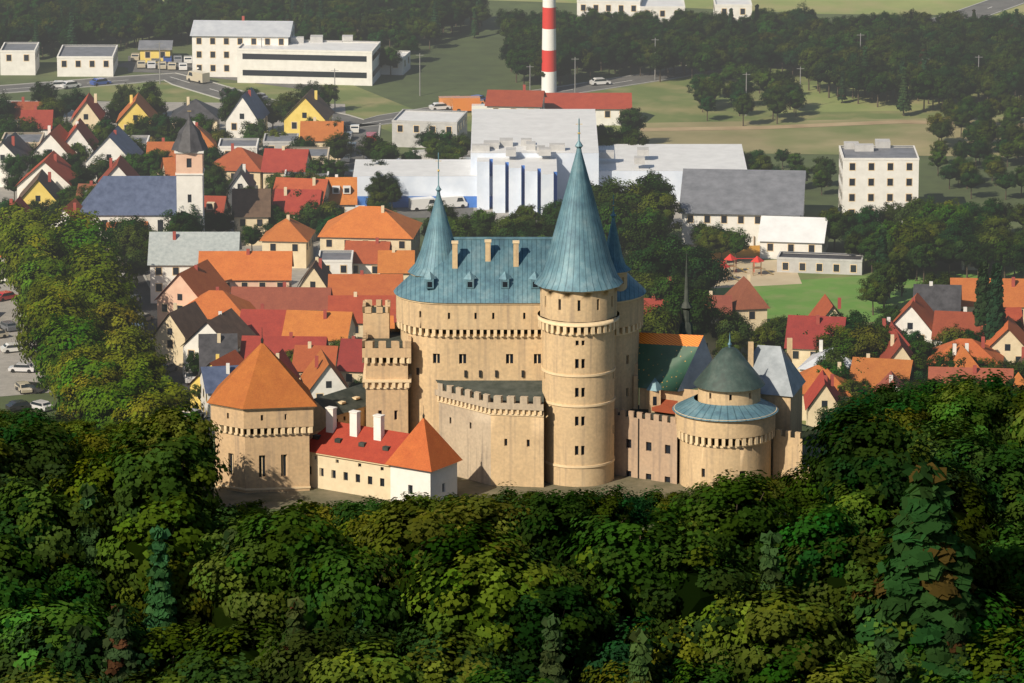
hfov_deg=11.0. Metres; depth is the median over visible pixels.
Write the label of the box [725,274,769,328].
house
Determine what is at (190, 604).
forest tree
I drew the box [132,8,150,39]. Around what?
town tree
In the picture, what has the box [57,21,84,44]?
town tree
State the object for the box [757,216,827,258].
building
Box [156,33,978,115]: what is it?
street poles
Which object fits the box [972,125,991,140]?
town tree
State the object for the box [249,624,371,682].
forest tree
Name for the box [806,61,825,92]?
town tree
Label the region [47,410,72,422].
forest tree
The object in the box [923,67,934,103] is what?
town tree
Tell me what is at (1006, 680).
forest tree
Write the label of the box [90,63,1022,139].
meadow
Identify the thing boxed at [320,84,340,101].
town tree
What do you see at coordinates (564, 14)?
town tree
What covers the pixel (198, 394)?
town tree
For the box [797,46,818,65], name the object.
town tree
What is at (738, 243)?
town tree
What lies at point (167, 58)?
car
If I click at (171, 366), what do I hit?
car
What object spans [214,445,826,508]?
courtyard ground
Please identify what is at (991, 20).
town tree
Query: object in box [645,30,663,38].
town tree
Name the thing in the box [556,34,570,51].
town tree
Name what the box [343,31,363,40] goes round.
town tree
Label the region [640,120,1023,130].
field track
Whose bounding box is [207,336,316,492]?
castle gate tower
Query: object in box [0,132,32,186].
house
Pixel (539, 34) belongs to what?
town tree
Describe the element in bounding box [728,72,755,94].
town tree
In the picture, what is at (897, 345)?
house
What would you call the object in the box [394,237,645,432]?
castle keep
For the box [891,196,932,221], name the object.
town tree
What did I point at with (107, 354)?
town tree
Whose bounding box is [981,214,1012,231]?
town tree
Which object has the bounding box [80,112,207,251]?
church
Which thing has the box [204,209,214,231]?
town tree
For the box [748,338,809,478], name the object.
castle range
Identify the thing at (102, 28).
town tree
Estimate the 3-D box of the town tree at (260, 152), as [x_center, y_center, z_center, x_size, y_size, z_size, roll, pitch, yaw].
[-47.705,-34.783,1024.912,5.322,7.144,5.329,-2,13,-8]
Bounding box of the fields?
[163,0,1023,14]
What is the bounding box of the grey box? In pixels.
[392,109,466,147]
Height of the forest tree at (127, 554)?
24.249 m
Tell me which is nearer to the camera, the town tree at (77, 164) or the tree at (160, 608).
the tree at (160, 608)
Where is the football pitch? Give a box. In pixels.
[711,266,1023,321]
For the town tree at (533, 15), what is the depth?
1168.79 m
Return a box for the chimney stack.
[541,0,556,92]
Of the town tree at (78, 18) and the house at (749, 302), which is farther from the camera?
the town tree at (78, 18)
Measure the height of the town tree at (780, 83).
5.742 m
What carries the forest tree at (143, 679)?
on the forest floor
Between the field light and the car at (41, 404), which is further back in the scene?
the field light
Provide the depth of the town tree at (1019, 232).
949.13 m
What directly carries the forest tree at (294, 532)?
on the forest floor
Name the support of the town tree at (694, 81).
on the meadow
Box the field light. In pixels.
[781,84,944,112]
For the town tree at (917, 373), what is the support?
on the town ground at (804, 422)
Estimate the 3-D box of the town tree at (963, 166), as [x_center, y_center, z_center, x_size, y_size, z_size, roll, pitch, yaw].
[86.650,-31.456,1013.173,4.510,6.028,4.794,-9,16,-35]
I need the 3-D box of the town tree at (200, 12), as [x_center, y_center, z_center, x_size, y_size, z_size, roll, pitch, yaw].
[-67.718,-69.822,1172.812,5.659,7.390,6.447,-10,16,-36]
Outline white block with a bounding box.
[838,145,918,213]
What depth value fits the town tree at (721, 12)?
1165.78 m
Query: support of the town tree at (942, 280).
on the town ground at (804, 422)
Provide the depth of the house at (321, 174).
1002.31 m
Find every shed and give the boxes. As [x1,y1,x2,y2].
[138,40,173,62]
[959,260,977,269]
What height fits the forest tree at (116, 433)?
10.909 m
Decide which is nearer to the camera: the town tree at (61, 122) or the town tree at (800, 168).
the town tree at (800, 168)
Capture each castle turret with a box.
[408,152,452,276]
[607,194,630,290]
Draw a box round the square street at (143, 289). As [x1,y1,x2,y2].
[119,257,214,435]
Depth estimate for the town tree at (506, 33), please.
1151.81 m
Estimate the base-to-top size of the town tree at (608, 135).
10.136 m
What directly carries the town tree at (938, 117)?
on the terrain at (464, 62)
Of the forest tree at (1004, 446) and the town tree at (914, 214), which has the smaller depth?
the forest tree at (1004, 446)
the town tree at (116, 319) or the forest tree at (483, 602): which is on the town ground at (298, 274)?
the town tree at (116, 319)
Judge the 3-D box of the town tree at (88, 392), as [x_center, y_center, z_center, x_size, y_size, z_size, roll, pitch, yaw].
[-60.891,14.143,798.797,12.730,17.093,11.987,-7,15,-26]
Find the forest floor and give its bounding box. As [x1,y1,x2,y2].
[201,430,821,520]
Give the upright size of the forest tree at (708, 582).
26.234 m
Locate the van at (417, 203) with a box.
[409,196,434,210]
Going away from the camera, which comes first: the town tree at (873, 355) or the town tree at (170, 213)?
the town tree at (873, 355)
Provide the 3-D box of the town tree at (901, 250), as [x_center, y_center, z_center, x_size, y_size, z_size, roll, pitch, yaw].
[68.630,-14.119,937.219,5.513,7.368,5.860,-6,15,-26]
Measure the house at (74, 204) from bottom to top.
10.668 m
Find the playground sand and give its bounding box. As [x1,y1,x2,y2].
[711,260,801,287]
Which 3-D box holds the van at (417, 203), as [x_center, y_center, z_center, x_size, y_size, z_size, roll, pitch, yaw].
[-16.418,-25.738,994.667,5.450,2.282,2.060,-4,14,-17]
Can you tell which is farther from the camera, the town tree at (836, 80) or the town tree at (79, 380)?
the town tree at (836, 80)
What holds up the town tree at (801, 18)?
on the terrain at (464, 62)
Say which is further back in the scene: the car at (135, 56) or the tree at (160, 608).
the car at (135, 56)
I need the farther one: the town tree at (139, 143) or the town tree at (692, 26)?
the town tree at (692, 26)
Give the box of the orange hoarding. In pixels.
[710,245,759,258]
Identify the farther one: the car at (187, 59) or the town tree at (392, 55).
the car at (187, 59)
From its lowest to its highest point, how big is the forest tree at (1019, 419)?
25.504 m
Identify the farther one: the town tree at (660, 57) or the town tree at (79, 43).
the town tree at (79, 43)
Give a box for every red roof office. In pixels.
[485,85,546,108]
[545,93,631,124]
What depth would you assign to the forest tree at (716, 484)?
677.67 m
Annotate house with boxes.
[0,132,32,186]
[0,132,44,148]
[1,196,31,218]
[11,97,42,126]
[17,150,77,197]
[19,169,60,207]
[20,105,54,136]
[30,124,76,169]
[48,198,86,227]
[63,118,98,167]
[70,93,105,130]
[76,181,96,196]
[86,125,143,183]
[98,155,139,181]
[116,92,156,141]
[128,135,149,147]
[146,138,175,174]
[147,231,241,302]
[153,301,208,366]
[154,259,230,327]
[160,155,175,175]
[171,97,219,130]
[180,308,256,364]
[187,350,243,408]
[188,287,255,319]
[193,121,216,147]
[197,363,237,416]
[198,249,293,293]
[198,333,237,369]
[204,195,230,231]
[213,143,262,194]
[218,138,258,154]
[224,87,269,145]
[226,164,255,211]
[231,282,332,310]
[232,185,271,245]
[240,304,285,335]
[240,332,328,358]
[259,215,315,267]
[261,146,311,187]
[263,133,298,148]
[271,177,331,237]
[272,187,321,240]
[276,348,300,377]
[282,309,357,343]
[284,88,333,137]
[284,168,328,175]
[288,147,329,164]
[292,341,338,381]
[297,255,331,286]
[300,117,344,159]
[301,349,348,397]
[317,205,421,261]
[319,250,353,273]
[326,174,356,212]
[328,270,403,294]
[328,292,395,338]
[337,335,363,387]
[344,237,391,273]
[377,246,414,279]
[390,314,396,328]
[644,294,664,313]
[696,311,720,359]
[708,291,731,314]
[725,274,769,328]
[784,315,846,371]
[797,340,851,371]
[800,362,850,420]
[803,370,841,426]
[808,294,840,316]
[849,353,915,388]
[872,371,903,391]
[879,332,920,370]
[882,317,909,345]
[893,293,933,344]
[913,281,961,310]
[927,337,1003,366]
[928,365,1013,382]
[931,307,985,345]
[941,343,979,367]
[950,277,1023,320]
[985,315,1023,366]
[1003,307,1023,330]
[1014,372,1023,385]
[1019,347,1023,360]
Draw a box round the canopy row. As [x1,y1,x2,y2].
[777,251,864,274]
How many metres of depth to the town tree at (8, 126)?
1041.89 m
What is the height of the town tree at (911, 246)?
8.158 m
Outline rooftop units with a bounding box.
[291,35,890,163]
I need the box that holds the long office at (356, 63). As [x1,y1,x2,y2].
[237,40,380,85]
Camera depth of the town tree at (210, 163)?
1003.59 m
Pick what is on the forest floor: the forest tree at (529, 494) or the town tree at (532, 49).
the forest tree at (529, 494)
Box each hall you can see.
[0,42,39,74]
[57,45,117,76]
[679,168,807,245]
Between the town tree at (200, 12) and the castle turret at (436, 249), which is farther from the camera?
the town tree at (200, 12)
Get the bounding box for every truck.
[412,149,436,158]
[452,96,484,110]
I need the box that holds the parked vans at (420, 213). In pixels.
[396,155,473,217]
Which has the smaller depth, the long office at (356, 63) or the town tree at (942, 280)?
the town tree at (942, 280)
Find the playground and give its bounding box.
[721,254,773,280]
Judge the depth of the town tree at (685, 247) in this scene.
915.29 m
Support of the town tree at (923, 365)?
on the town ground at (804, 422)
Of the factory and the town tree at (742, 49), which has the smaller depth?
the factory
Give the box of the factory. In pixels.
[353,109,746,215]
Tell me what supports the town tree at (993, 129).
on the terrain at (464, 62)
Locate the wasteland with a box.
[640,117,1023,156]
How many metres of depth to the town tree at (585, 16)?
1166.84 m
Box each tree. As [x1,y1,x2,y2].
[0,23,6,43]
[0,26,14,45]
[0,89,17,118]
[0,113,16,123]
[0,120,22,134]
[0,153,29,176]
[0,197,13,211]
[0,201,47,236]
[0,216,49,268]
[0,222,71,293]
[0,406,56,425]
[0,408,80,445]
[0,409,8,424]
[0,417,82,495]
[0,419,20,438]
[0,438,35,494]
[0,440,59,501]
[0,475,115,583]
[0,485,73,582]
[0,532,56,603]
[0,555,67,654]
[0,590,109,680]
[0,597,159,682]
[0,634,53,682]
[1,0,25,10]
[1,173,22,201]
[1,653,112,682]
[2,420,74,476]
[3,238,72,296]
[6,16,33,30]
[7,15,14,41]
[7,254,76,305]
[11,5,32,19]
[11,18,33,41]
[11,273,75,329]
[11,280,99,349]
[14,293,103,363]
[15,116,42,131]
[19,304,105,365]
[21,407,50,420]
[22,15,42,38]
[24,149,50,168]
[27,313,114,416]
[28,198,52,214]
[29,81,59,100]
[31,27,53,56]
[32,20,42,55]
[35,333,109,391]
[37,95,67,120]
[37,477,84,493]
[38,10,62,42]
[38,16,57,51]
[38,205,107,249]
[40,15,63,55]
[41,411,63,422]
[41,449,127,545]
[44,0,68,17]
[45,344,110,400]
[45,559,120,626]
[46,216,124,276]
[47,195,69,218]
[47,353,121,414]
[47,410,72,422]
[51,117,71,130]
[52,14,68,47]
[52,419,98,434]
[53,242,138,299]
[54,187,72,199]
[54,423,147,479]
[55,366,128,420]
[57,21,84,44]
[58,92,71,121]
[59,267,146,324]
[61,152,82,167]
[61,158,88,177]
[64,86,86,110]
[64,377,127,419]
[65,185,77,196]
[65,623,93,679]
[66,12,77,44]
[67,195,84,203]
[68,12,88,26]
[69,167,97,185]
[71,138,98,161]
[71,426,104,436]
[72,178,93,188]
[72,429,112,445]
[73,482,113,618]
[76,25,87,44]
[77,20,92,44]
[77,184,95,200]
[77,300,156,343]
[77,387,141,429]
[78,20,104,44]
[79,11,100,44]
[83,168,95,182]
[85,423,231,534]
[87,124,109,143]
[87,154,115,176]
[88,344,149,375]
[90,11,107,42]
[92,325,166,373]
[93,117,117,137]
[93,366,168,401]
[94,486,224,601]
[97,134,109,145]
[97,420,130,431]
[98,604,136,682]
[99,20,108,44]
[99,216,142,263]
[99,621,167,666]
[103,99,127,124]
[104,14,122,44]
[105,351,172,389]
[105,423,129,438]
[106,426,129,445]
[109,23,132,48]
[110,222,148,256]
[110,390,183,424]
[110,405,166,456]
[111,83,136,106]
[111,213,153,232]
[113,13,136,48]
[115,551,216,643]
[120,249,149,287]
[121,4,142,37]
[122,153,144,172]
[123,122,135,134]
[123,665,195,682]
[124,91,146,104]
[125,399,223,466]
[129,133,144,147]
[130,13,151,44]
[130,227,157,256]
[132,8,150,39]
[132,114,156,138]
[132,618,216,682]
[134,379,203,410]
[135,80,162,99]
[137,161,149,175]
[137,615,213,663]
[138,150,162,175]
[140,143,146,155]
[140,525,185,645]
[143,16,157,39]
[143,92,168,117]
[149,405,178,418]
[149,649,288,682]
[149,670,267,682]
[150,113,181,138]
[150,168,164,175]
[151,6,171,38]
[151,21,174,37]
[154,10,172,39]
[154,123,176,141]
[154,148,172,167]
[158,134,175,141]
[158,222,185,231]
[158,405,220,471]
[159,203,204,231]
[166,211,198,231]
[168,0,188,3]
[172,116,192,129]
[174,125,181,137]
[175,222,206,231]
[176,605,284,678]
[177,9,195,44]
[178,3,196,36]
[183,352,198,374]
[185,540,307,647]
[188,384,200,399]
[191,5,204,19]
[191,113,213,128]
[195,500,240,546]
[196,9,212,19]
[198,118,219,134]
[198,515,277,577]
[201,505,242,518]
[204,11,226,19]
[204,144,225,161]
[204,156,220,170]
[204,165,222,185]
[204,173,231,198]
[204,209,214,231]
[206,16,219,19]
[206,208,238,231]
[211,129,234,149]
[217,96,239,121]
[218,528,239,633]
[219,86,242,106]
[220,14,231,19]
[220,170,227,182]
[222,498,361,616]
[225,11,236,18]
[225,176,248,188]
[229,499,282,525]
[234,14,256,20]
[238,118,268,137]
[238,224,265,250]
[241,132,261,147]
[242,87,264,98]
[245,17,258,20]
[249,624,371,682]
[257,12,277,20]
[257,143,268,155]
[259,208,285,235]
[261,127,286,144]
[262,99,284,127]
[264,170,292,191]
[266,622,409,682]
[268,204,285,221]
[271,9,289,20]
[272,542,409,651]
[273,91,302,117]
[277,102,296,121]
[279,212,301,221]
[279,597,312,667]
[281,10,298,19]
[285,12,289,20]
[285,169,305,177]
[285,349,293,361]
[285,501,331,516]
[287,136,319,146]
[290,0,297,35]
[290,10,309,29]
[293,80,321,97]
[295,19,312,31]
[295,28,314,39]
[295,171,321,177]
[296,200,325,229]
[297,501,346,549]
[302,633,444,682]
[304,153,334,176]
[309,17,333,36]
[314,15,323,39]
[315,26,335,39]
[315,214,337,233]
[316,175,332,178]
[317,92,331,106]
[319,200,342,217]
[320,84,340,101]
[322,132,354,159]
[323,500,389,530]
[324,208,345,218]
[325,19,343,39]
[326,117,349,139]
[328,159,349,176]
[329,336,343,347]
[330,504,411,589]
[331,495,385,513]
[335,21,354,40]
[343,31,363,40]
[348,493,481,623]
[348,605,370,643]
[349,376,362,386]
[356,132,382,158]
[359,13,368,40]
[364,176,392,194]
[365,30,389,45]
[365,154,387,165]
[365,190,389,207]
[369,139,400,158]
[369,171,399,183]
[369,585,430,657]
[370,202,394,211]
[371,499,401,509]
[379,55,385,66]
[379,492,465,517]
[381,47,402,75]
[383,182,402,209]
[384,517,530,648]
[390,621,511,682]
[392,32,413,50]
[393,629,517,682]
[396,10,419,35]
[397,35,419,51]
[398,530,570,661]
[401,144,421,158]
[401,489,440,500]
[403,16,428,37]
[410,7,424,15]
[412,494,537,572]
[414,123,439,147]
[417,11,430,37]
[418,20,439,49]
[421,215,450,236]
[422,138,444,158]
[422,200,458,227]
[423,6,450,38]
[430,0,442,42]
[430,0,454,32]
[433,138,464,158]
[437,3,453,35]
[438,129,455,144]
[438,493,481,508]
[439,147,464,158]
[447,216,473,236]
[448,8,464,35]
[450,132,470,155]
[452,0,470,32]
[453,650,538,682]
[459,0,479,27]
[460,212,491,235]
[466,664,553,682]
[468,4,492,30]
[469,8,478,38]
[469,222,489,236]
[470,208,499,236]
[475,0,482,26]
[482,493,523,503]
[489,213,522,236]
[492,480,535,533]
[494,8,519,27]
[494,220,540,236]
[494,568,617,682]
[497,17,516,35]
[498,37,515,71]
[498,487,548,513]
[501,13,518,20]
[503,24,521,41]
[503,31,519,44]
[503,489,604,577]
[504,47,522,82]
[509,50,535,84]
[509,204,538,220]
[510,17,526,26]
[511,26,530,37]
[512,8,529,20]
[512,213,533,222]
[513,28,538,44]
[515,32,537,47]
[516,18,535,29]
[520,29,541,42]
[520,564,620,653]
[521,211,555,236]
[524,39,541,80]
[525,46,541,80]
[527,10,541,22]
[527,24,541,33]
[529,55,557,77]
[530,18,541,24]
[532,490,561,498]
[533,228,554,236]
[536,613,568,682]
[537,202,561,226]
[538,199,562,219]
[544,489,602,531]
[551,504,726,628]
[553,488,601,508]
[556,12,566,18]
[556,17,575,28]
[556,22,576,35]
[556,26,580,45]
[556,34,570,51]
[556,44,574,84]
[556,54,572,85]
[559,26,579,37]
[559,42,585,79]
[567,14,587,25]
[567,610,675,682]
[576,47,587,72]
[577,40,593,69]
[577,660,674,682]
[578,488,636,523]
[579,50,602,79]
[580,13,595,24]
[584,7,604,18]
[585,482,661,526]
[590,175,621,199]
[594,178,650,214]
[595,12,608,19]
[595,198,620,235]
[597,124,612,134]
[597,135,616,145]
[598,124,622,143]
[600,199,643,254]
[604,13,629,32]
[607,11,616,17]
[614,10,628,18]
[615,124,634,139]
[616,14,631,20]
[616,106,647,129]
[618,128,649,144]
[619,217,676,259]
[621,522,785,661]
[623,235,684,278]
[624,617,726,682]
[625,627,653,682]
[628,12,650,28]
[628,269,658,297]
[628,485,666,530]
[629,49,647,75]
[630,175,676,210]
[632,10,649,18]
[634,206,670,236]
[637,190,685,231]
[639,300,681,333]
[639,528,707,561]
[640,37,662,72]
[641,43,670,63]
[641,537,688,552]
[643,10,659,20]
[643,490,689,525]
[644,167,676,198]
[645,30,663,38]
[645,272,691,299]
[646,17,666,29]
[647,43,676,81]
[651,248,696,284]
[653,36,664,44]
[654,24,675,37]
[654,503,759,570]
[655,649,739,682]
[657,234,708,258]
[657,290,716,334]
[660,18,668,27]
[661,469,800,577]
[662,29,676,44]
[662,284,720,334]
[666,12,688,28]
[667,31,694,65]
[667,232,692,248]
[668,490,704,517]
[670,8,688,18]
[670,571,801,682]
[672,32,692,69]
[672,39,697,75]
[673,16,702,34]
[674,21,692,34]
[680,469,776,509]
[682,244,733,287]
[684,10,698,18]
[686,34,705,68]
[687,74,709,104]
[688,274,716,294]
[689,221,706,240]
[691,12,711,21]
[691,86,713,111]
[691,478,720,497]
[692,48,720,78]
[692,223,720,244]
[694,43,714,73]
[695,10,713,35]
[698,76,722,98]
[698,95,717,120]
[698,232,721,256]
[701,579,856,682]
[703,19,725,36]
[705,14,723,22]
[706,11,726,20]
[707,548,760,591]
[708,72,725,97]
[708,310,756,342]
[710,331,747,356]
[712,229,730,260]
[713,221,724,234]
[714,630,840,682]
[717,307,746,322]
[721,61,739,80]
[721,80,734,105]
[721,227,751,263]
[725,16,747,27]
[727,87,749,115]
[728,8,733,26]
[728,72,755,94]
[732,61,758,80]
[732,93,754,125]
[734,46,752,63]
[742,15,753,28]
[744,152,752,159]
[744,324,781,350]
[746,154,762,169]
[747,65,769,93]
[747,162,760,169]
[749,149,764,157]
[751,154,773,169]
[752,71,774,102]
[753,4,759,23]
[755,20,778,34]
[755,510,819,603]
[756,11,779,28]
[756,475,802,516]
[757,83,787,118]
[757,501,867,601]
[758,314,786,333]
[758,530,786,604]
[759,8,775,13]
[767,92,790,123]
[768,81,783,91]
[769,317,786,351]
[771,12,786,20]
[773,69,794,96]
[774,40,798,70]
[774,148,791,168]
[774,455,829,522]
[778,10,791,17]
[778,78,803,109]
[778,532,886,628]
[784,82,803,111]
[785,90,807,115]
[786,0,810,20]
[786,152,804,166]
[787,25,814,37]
[788,167,807,174]
[788,655,875,682]
[793,164,810,178]
[794,498,834,521]
[796,14,817,24]
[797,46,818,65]
[798,56,817,90]
[798,404,926,502]
[798,667,849,682]
[800,596,855,660]
[801,386,897,462]
[802,641,920,682]
[806,9,817,18]
[806,17,825,30]
[806,50,829,91]
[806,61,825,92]
[808,474,899,547]
[810,156,831,174]
[811,57,845,97]
[811,170,831,194]
[812,577,975,682]
[813,322,851,352]
[814,349,847,368]
[814,400,838,421]
[816,20,844,38]
[816,360,852,379]
[816,391,849,419]
[819,204,852,246]
[820,157,837,186]
[821,392,861,413]
[821,445,908,552]
[823,331,867,359]
[825,210,848,252]
[827,65,846,96]
[827,308,866,328]
[830,15,845,22]
[835,43,866,61]
[836,312,886,341]
[836,396,866,414]
[837,71,847,102]
[837,379,865,397]
[837,516,1020,605]
[841,214,858,241]
[841,223,875,242]
[842,56,870,97]
[843,13,869,29]
[843,65,859,98]
[844,210,859,224]
[844,231,864,254]
[845,66,870,103]
[845,322,889,359]
[845,354,867,373]
[847,350,876,357]
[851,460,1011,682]
[853,204,883,225]
[853,378,870,391]
[855,277,889,314]
[856,383,885,397]
[857,235,878,272]
[861,384,902,411]
[863,70,892,106]
[865,12,887,25]
[865,259,906,312]
[868,220,885,236]
[868,321,902,331]
[868,406,937,444]
[869,379,949,439]
[871,339,894,357]
[871,375,909,393]
[871,383,921,409]
[872,636,896,682]
[873,239,897,257]
[873,254,908,298]
[874,229,889,303]
[874,303,902,324]
[874,325,895,341]
[876,219,907,245]
[877,201,900,224]
[880,50,897,62]
[883,10,898,21]
[885,423,991,515]
[886,69,909,101]
[887,49,913,67]
[888,241,909,261]
[889,221,932,248]
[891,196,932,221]
[892,255,917,295]
[893,59,916,75]
[893,215,931,239]
[895,54,917,88]
[895,464,1007,576]
[896,57,907,92]
[896,67,911,115]
[896,373,918,386]
[896,379,927,391]
[897,375,941,392]
[897,381,918,393]
[897,590,1023,681]
[898,8,922,27]
[902,328,926,344]
[904,239,926,280]
[905,434,972,474]
[906,63,922,100]
[908,71,938,111]
[908,205,926,219]
[908,393,999,443]
[909,337,937,361]
[909,353,934,375]
[909,365,927,382]
[909,412,1010,473]
[911,12,934,24]
[911,239,938,281]
[912,381,926,400]
[912,623,1023,682]
[915,24,933,30]
[916,40,928,65]
[916,271,953,284]
[916,377,971,401]
[917,56,950,69]
[918,202,946,220]
[918,667,984,682]
[919,225,940,241]
[920,221,946,231]
[921,56,927,99]
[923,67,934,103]
[925,111,951,139]
[925,195,943,206]
[926,72,944,109]
[926,236,945,273]
[927,351,947,366]
[927,422,1004,449]
[928,62,951,103]
[928,150,948,175]
[929,119,955,139]
[929,140,949,154]
[930,373,1009,408]
[931,75,956,105]
[931,324,970,346]
[934,13,946,24]
[936,197,959,208]
[937,159,960,188]
[937,203,975,227]
[937,337,955,344]
[938,98,954,114]
[938,219,968,269]
[938,241,960,272]
[939,10,965,23]
[939,369,970,384]
[940,353,965,366]
[943,343,976,361]
[943,608,975,670]
[944,370,1023,392]
[945,104,959,127]
[945,211,977,235]
[948,432,1023,524]
[949,140,966,158]
[951,111,970,136]
[951,156,967,165]
[951,225,978,271]
[951,234,984,277]
[951,385,1021,447]
[953,201,984,224]
[954,101,976,120]
[956,93,976,106]
[957,99,974,126]
[957,161,979,188]
[958,168,985,198]
[960,122,978,140]
[960,157,979,169]
[961,132,988,167]
[961,328,985,341]
[962,243,994,277]
[968,134,992,163]
[969,14,986,22]
[969,369,1016,409]
[971,117,991,126]
[971,371,1002,388]
[971,520,1023,621]
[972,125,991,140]
[972,210,995,225]
[972,260,989,327]
[973,99,996,121]
[974,74,998,98]
[974,357,996,367]
[975,117,999,141]
[976,14,1004,26]
[977,69,993,99]
[977,229,1003,272]
[978,197,1006,218]
[980,63,997,98]
[981,154,1001,180]
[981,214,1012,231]
[982,262,1005,345]
[983,97,1002,115]
[983,146,993,159]
[984,159,1006,185]
[986,636,1023,682]
[987,377,1018,400]
[987,385,1023,411]
[988,439,1023,452]
[989,77,1013,98]
[989,471,1023,541]
[989,576,1023,666]
[989,655,1023,682]
[990,239,1018,277]
[991,133,1009,160]
[991,360,1019,371]
[991,453,1023,472]
[993,170,1016,199]
[993,407,1023,446]
[994,117,1016,140]
[994,230,1015,266]
[995,10,1023,26]
[998,92,1014,112]
[998,141,1017,166]
[999,71,1023,93]
[1001,202,1016,227]
[1001,420,1023,449]
[1002,106,1023,124]
[1002,238,1023,273]
[1004,379,1023,390]
[1005,124,1023,157]
[1005,637,1023,672]
[1006,56,1023,90]
[1006,385,1023,399]
[1008,359,1023,383]
[1009,66,1023,97]
[1009,203,1023,226]
[1010,68,1021,99]
[1010,131,1023,160]
[1010,227,1023,238]
[1010,238,1023,276]
[1011,9,1021,32]
[1011,96,1023,120]
[1011,318,1023,329]
[1012,360,1023,373]
[1014,140,1023,164]
[1014,165,1023,196]
[1017,77,1023,95]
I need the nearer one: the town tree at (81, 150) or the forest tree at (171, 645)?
the forest tree at (171, 645)
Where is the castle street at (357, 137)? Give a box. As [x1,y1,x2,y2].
[316,123,380,256]
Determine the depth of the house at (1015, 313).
875.15 m
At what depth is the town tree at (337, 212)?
966.99 m
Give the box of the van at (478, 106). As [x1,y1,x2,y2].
[472,104,486,108]
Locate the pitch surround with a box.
[798,259,1011,279]
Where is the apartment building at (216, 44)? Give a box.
[190,16,295,76]
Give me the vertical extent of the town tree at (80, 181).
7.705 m
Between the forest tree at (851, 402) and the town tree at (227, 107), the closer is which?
the forest tree at (851, 402)
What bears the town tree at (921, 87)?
on the meadow
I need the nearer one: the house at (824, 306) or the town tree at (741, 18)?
the house at (824, 306)
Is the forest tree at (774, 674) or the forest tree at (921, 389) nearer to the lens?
the forest tree at (774, 674)
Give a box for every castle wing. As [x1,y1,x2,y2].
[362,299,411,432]
[614,253,711,483]
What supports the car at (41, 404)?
on the terrain at (464, 62)
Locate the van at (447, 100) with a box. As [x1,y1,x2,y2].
[438,96,451,106]
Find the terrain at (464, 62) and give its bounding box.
[0,0,1023,682]
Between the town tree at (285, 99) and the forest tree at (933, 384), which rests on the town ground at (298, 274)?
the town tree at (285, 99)
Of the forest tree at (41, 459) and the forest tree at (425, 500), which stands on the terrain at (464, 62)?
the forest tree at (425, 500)
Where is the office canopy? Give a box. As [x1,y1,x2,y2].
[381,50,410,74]
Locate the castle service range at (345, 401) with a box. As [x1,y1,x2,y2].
[309,383,365,439]
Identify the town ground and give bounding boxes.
[0,100,345,286]
[785,322,873,424]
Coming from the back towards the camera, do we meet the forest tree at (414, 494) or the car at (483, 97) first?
the car at (483, 97)
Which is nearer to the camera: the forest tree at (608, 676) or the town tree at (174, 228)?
the forest tree at (608, 676)
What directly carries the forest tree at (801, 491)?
on the forest floor
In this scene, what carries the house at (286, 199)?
on the terrain at (464, 62)
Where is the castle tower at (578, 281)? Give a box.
[534,119,622,486]
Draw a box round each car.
[0,290,17,301]
[0,320,16,331]
[0,329,8,337]
[0,342,23,353]
[5,399,31,410]
[8,362,34,372]
[15,381,31,393]
[16,382,43,393]
[30,399,52,410]
[49,80,63,88]
[60,80,80,88]
[89,77,110,85]
[128,294,141,301]
[131,53,139,60]
[137,60,145,67]
[139,312,153,322]
[147,60,155,68]
[158,61,165,69]
[163,55,171,61]
[163,362,178,373]
[168,62,176,69]
[173,55,181,62]
[178,62,186,70]
[182,363,196,383]
[182,408,205,417]
[184,56,191,63]
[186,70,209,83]
[219,87,240,94]
[257,92,267,99]
[340,156,349,162]
[343,131,353,140]
[344,170,353,176]
[347,142,356,150]
[350,124,359,132]
[366,132,375,138]
[429,102,450,109]
[471,94,485,101]
[589,77,610,85]
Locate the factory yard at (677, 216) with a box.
[467,150,681,227]
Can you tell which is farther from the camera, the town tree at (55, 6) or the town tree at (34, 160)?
the town tree at (55, 6)
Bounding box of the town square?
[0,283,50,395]
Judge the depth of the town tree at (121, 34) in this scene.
1158.56 m
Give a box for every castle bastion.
[435,380,543,486]
[672,334,778,488]
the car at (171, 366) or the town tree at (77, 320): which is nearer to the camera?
the town tree at (77, 320)
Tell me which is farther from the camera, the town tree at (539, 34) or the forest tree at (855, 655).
the town tree at (539, 34)
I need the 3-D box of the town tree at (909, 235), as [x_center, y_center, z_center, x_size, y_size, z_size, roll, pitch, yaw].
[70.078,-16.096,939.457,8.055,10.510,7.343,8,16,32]
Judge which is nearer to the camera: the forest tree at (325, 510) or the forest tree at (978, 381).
the forest tree at (325, 510)
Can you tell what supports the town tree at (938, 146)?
on the terrain at (464, 62)
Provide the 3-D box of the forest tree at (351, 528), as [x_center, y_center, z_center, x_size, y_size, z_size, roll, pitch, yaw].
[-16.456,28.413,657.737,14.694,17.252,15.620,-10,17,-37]
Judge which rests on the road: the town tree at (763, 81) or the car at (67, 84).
the car at (67, 84)
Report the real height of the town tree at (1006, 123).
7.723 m
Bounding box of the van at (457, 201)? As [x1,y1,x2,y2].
[441,195,467,207]
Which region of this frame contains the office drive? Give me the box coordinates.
[117,62,337,88]
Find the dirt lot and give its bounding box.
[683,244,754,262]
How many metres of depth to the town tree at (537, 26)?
1148.05 m
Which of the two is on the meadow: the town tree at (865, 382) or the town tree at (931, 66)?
the town tree at (931, 66)
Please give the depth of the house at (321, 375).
835.32 m
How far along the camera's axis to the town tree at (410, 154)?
1022.64 m
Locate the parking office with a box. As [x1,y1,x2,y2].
[128,56,191,72]
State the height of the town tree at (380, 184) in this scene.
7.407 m
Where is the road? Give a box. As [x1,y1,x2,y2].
[0,0,1023,127]

